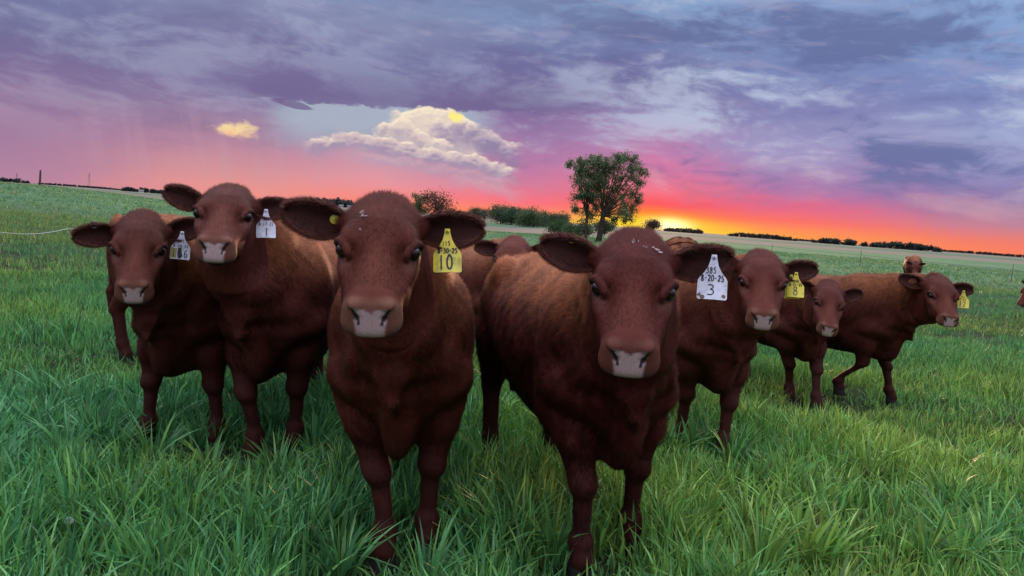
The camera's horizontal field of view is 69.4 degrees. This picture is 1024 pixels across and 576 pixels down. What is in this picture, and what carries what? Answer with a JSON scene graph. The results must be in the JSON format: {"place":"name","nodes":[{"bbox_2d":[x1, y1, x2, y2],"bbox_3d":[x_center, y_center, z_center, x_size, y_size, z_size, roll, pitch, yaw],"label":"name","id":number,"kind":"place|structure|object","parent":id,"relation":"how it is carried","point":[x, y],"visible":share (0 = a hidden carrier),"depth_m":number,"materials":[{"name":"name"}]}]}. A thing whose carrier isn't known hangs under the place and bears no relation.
{"place":"outdoors","nodes":[
{"label":"outdoors","id":0,"kind":"place"},
{"bbox_2d":[0,182,1023,575],"bbox_3d":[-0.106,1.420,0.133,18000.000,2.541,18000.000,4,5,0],"label":"ground","id":1,"kind":"structure","parent":0,"point":[950,258],"depth_m":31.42,"materials":[{"name":"green plant"}]},
{"bbox_2d":[0,177,29,183],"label":"distant wood","id":2,"kind":"object","parent":1,"relation":"on","point":[3,179],"visible":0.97,"depth_m":739.38,"materials":[{"name":"green plant"}]},
{"bbox_2d":[0,229,64,233],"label":"electric wire","id":3,"kind":"object","parent":1,"relation":"on","point":[36,233],"visible":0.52,"depth_m":6.65,"materials":[{"name":"grey metal"}]},
{"bbox_2d":[39,170,43,184],"bbox_3d":[-40.483,-9.367,63.567,0.383,1.553,0.170,4,5,0],"label":"fence post","id":4,"kind":"object","parent":1,"relation":"on","point":[40,171],"visible":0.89,"depth_m":63.50,"materials":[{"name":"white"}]},
{"bbox_2d":[0,212,130,344],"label":"grass stems","id":5,"kind":"object","parent":1,"relation":"on","point":[46,224],"visible":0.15,"depth_m":12.97,"materials":[{"name":"green plant"}]},
{"bbox_2d":[64,516,73,529],"bbox_3d":[-1.513,0.846,2.526,0.028,0.134,0.028,4,5,0],"label":"seed head","id":6,"kind":"object","parent":1,"relation":"on","point":[71,521],"visible":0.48,"depth_m":2.52},
{"bbox_2d":[38,182,120,189],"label":"distant wood","id":7,"kind":"object","parent":1,"relation":"on","point":[73,185],"visible":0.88,"depth_m":1113.64,"materials":[{"name":"green plant"}]},
{"bbox_2d":[121,187,163,193],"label":"distant wood","id":8,"kind":"object","parent":1,"relation":"on","point":[145,189],"visible":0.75,"depth_m":619.17,"materials":[{"name":"green plant"}]},
{"bbox_2d":[69,206,258,449],"bbox_3d":[-1.605,0.168,4.031,0.595,1.195,2.029,5,5,8],"label":"cow","id":9,"kind":"object","parent":1,"relation":"on","point":[163,292],"visible":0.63,"depth_m":3.44},
{"bbox_2d":[104,213,285,375],"bbox_3d":[-2.151,0.013,5.525,1.977,1.156,0.632,5,5,5],"label":"cow","id":10,"kind":"object","parent":1,"relation":"on","point":[116,309],"visible":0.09,"depth_m":5.44},
{"bbox_2d":[161,181,339,463],"bbox_3d":[-1.168,0.134,3.976,0.642,1.335,2.186,5,5,4],"label":"cow","id":11,"kind":"object","parent":1,"relation":"on","point":[271,282],"visible":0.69,"depth_m":3.40},
{"bbox_2d":[315,197,353,207],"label":"distant wood","id":12,"kind":"object","parent":1,"relation":"on","point":[345,203],"visible":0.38,"depth_m":689.79,"materials":[{"name":"green plant"}]},
{"bbox_2d":[278,189,486,575],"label":"cow","id":13,"kind":"object","parent":1,"relation":"on","point":[399,372],"visible":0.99,"depth_m":2.38},
{"bbox_2d":[410,193,433,215],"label":"tree","id":14,"kind":"object","parent":1,"relation":"on","point":[422,210],"visible":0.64,"depth_m":226.23,"materials":[{"name":"green plant"}]},
{"bbox_2d":[415,186,460,212],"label":"tree","id":15,"kind":"object","parent":1,"relation":"on","point":[438,205],"visible":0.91,"depth_m":221.28,"materials":[{"name":"green plant"}]},
{"bbox_2d":[468,205,484,218],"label":"tree","id":16,"kind":"object","parent":1,"relation":"on","point":[476,210],"visible":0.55,"depth_m":327.14,"materials":[{"name":"green plant"}]},
{"bbox_2d":[477,206,493,220],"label":"tree","id":17,"kind":"object","parent":1,"relation":"on","point":[485,213],"visible":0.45,"depth_m":337.16,"materials":[{"name":"green plant"}]},
{"bbox_2d":[459,234,537,353],"bbox_3d":[-0.194,0.133,5.669,0.619,1.159,2.066,2,6,-19],"label":"cow","id":18,"kind":"object","parent":1,"relation":"on","point":[478,260],"visible":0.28,"depth_m":5.26},
{"bbox_2d":[484,201,513,224],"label":"tree","id":19,"kind":"object","parent":1,"relation":"on","point":[497,210],"visible":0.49,"depth_m":296.51,"materials":[{"name":"green plant"}]},
{"bbox_2d":[490,237,527,243],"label":"cow","id":20,"kind":"object","parent":1,"relation":"on","point":[498,241],"visible":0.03,"depth_m":8.97},
{"bbox_2d":[495,206,525,224],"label":"tree","id":21,"kind":"object","parent":1,"relation":"on","point":[505,214],"visible":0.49,"depth_m":287.48,"materials":[{"name":"green plant"}]},
{"bbox_2d":[506,205,526,225],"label":"tree","id":22,"kind":"object","parent":1,"relation":"on","point":[512,214],"visible":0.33,"depth_m":282.96,"materials":[{"name":"green plant"}]},
{"bbox_2d":[512,205,545,227],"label":"tree","id":23,"kind":"object","parent":1,"relation":"on","point":[529,217],"visible":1,"depth_m":237.06,"materials":[{"name":"green plant"}]},
{"bbox_2d":[536,210,555,226],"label":"tree","id":24,"kind":"object","parent":1,"relation":"on","point":[546,214],"visible":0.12,"depth_m":271.54,"materials":[{"name":"green plant"}]},
{"bbox_2d":[544,217,572,232],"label":"bush","id":25,"kind":"object","parent":1,"relation":"on","point":[555,224],"visible":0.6,"depth_m":74.28,"materials":[{"name":"green plant"}]},
{"bbox_2d":[544,209,573,226],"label":"tree","id":26,"kind":"object","parent":1,"relation":"on","point":[553,216],"visible":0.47,"depth_m":262.44,"materials":[{"name":"green plant"}]},
{"bbox_2d":[558,215,598,236],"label":"bush","id":27,"kind":"object","parent":1,"relation":"on","point":[579,229],"visible":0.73,"depth_m":71.01,"materials":[{"name":"green plant"}]},
{"bbox_2d":[474,224,737,575],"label":"cow","id":28,"kind":"object","parent":1,"relation":"on","point":[576,340],"visible":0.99,"depth_m":2.59},
{"bbox_2d":[592,216,620,237],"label":"bush","id":29,"kind":"object","parent":1,"relation":"on","point":[609,227],"visible":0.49,"depth_m":75.02,"materials":[{"name":"green plant"}]},
{"bbox_2d":[564,149,650,241],"bbox_3d":[6.869,-6.802,54.162,6.684,7.153,5.004,4,5,0],"label":"tree","id":30,"kind":"object","parent":1,"relation":"on","point":[598,175],"visible":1,"depth_m":54.04,"materials":[{"name":"green plant"}]},
{"bbox_2d":[641,218,665,230],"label":"tree","id":31,"kind":"object","parent":1,"relation":"on","point":[654,223],"visible":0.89,"depth_m":126.55,"materials":[{"name":"green plant"}]},
{"bbox_2d":[665,236,697,251],"bbox_3d":[1.591,0.114,7.056,0.681,1.220,2.137,5,5,10],"label":"cow","id":32,"kind":"object","parent":1,"relation":"on","point":[676,242],"visible":0.06,"depth_m":7.20},
{"bbox_2d":[663,227,702,233],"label":"distant wood","id":33,"kind":"object","parent":1,"relation":"on","point":[691,230],"visible":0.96,"depth_m":871.57,"materials":[{"name":"green plant"}]},
{"bbox_2d":[675,247,819,458],"bbox_3d":[1.067,0.308,4.455,0.604,1.197,2.078,3,5,-12],"label":"cow","id":34,"kind":"object","parent":1,"relation":"on","point":[717,348],"visible":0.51,"depth_m":3.88},
{"bbox_2d":[727,232,797,240],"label":"distant wood","id":35,"kind":"object","parent":1,"relation":"on","point":[764,236],"visible":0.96,"depth_m":750.28,"materials":[{"name":"green plant"}]},
{"bbox_2d":[749,274,863,412],"bbox_3d":[2.115,0.348,5.927,0.582,1.021,1.966,3,5,-11],"label":"cow","id":36,"kind":"object","parent":1,"relation":"on","point":[806,329],"visible":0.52,"depth_m":5.47},
{"bbox_2d":[811,237,868,246],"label":"distant wood","id":37,"kind":"object","parent":1,"relation":"on","point":[847,241],"visible":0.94,"depth_m":589.81,"materials":[{"name":"green plant"}]},
{"bbox_2d":[747,271,974,405],"bbox_3d":[2.615,0.334,6.117,1.957,1.109,0.604,9,7,41],"label":"cow","id":38,"kind":"object","parent":1,"relation":"on","point":[884,318],"visible":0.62,"depth_m":5.74},
{"bbox_2d":[869,241,942,251],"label":"distant wood","id":39,"kind":"object","parent":1,"relation":"on","point":[907,246],"visible":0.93,"depth_m":567.15,"materials":[{"name":"green plant"}]},
{"bbox_2d":[902,255,925,273],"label":"cow","id":40,"kind":"object","parent":1,"relation":"on","point":[913,263],"visible":0.84,"depth_m":22.94},
{"bbox_2d":[942,249,1023,256],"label":"distant wood","id":41,"kind":"object","parent":1,"relation":"on","point":[988,253],"visible":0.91,"depth_m":1257.88,"materials":[{"name":"green plant"}]},
{"bbox_2d":[1017,280,1023,306],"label":"cow","id":42,"kind":"object","parent":1,"relation":"on","point":[1020,302],"visible":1,"depth_m":13.66},
{"bbox_2d":[0,0,1023,255],"label":"sky","id":43,"kind":"structure","parent":0,"point":[870,121],"materials":[{"name":"purple"}]},
{"bbox_2d":[7,306,1023,575],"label":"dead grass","id":44,"kind":"structure","parent":0,"point":[723,508],"depth_m":3.58,"materials":[{"name":"plant"}]},
{"bbox_3d":[23.539,-0.594,34.803,0.076,1.100,0.040,4,5,0],"label":"fence post","id":45,"kind":"object","parent":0,"visible":0},
{"bbox_2d":[716,241,1020,270],"bbox_3d":[21.047,-2.320,48.471,0.691,0.084,34.633,3,5,-11],"label":"fence wire","id":46,"kind":"object","parent":45,"relation":"attached to","point":[876,256],"visible":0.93,"depth_m":43.54,"materials":[{"name":"grey metal"}]}
]}

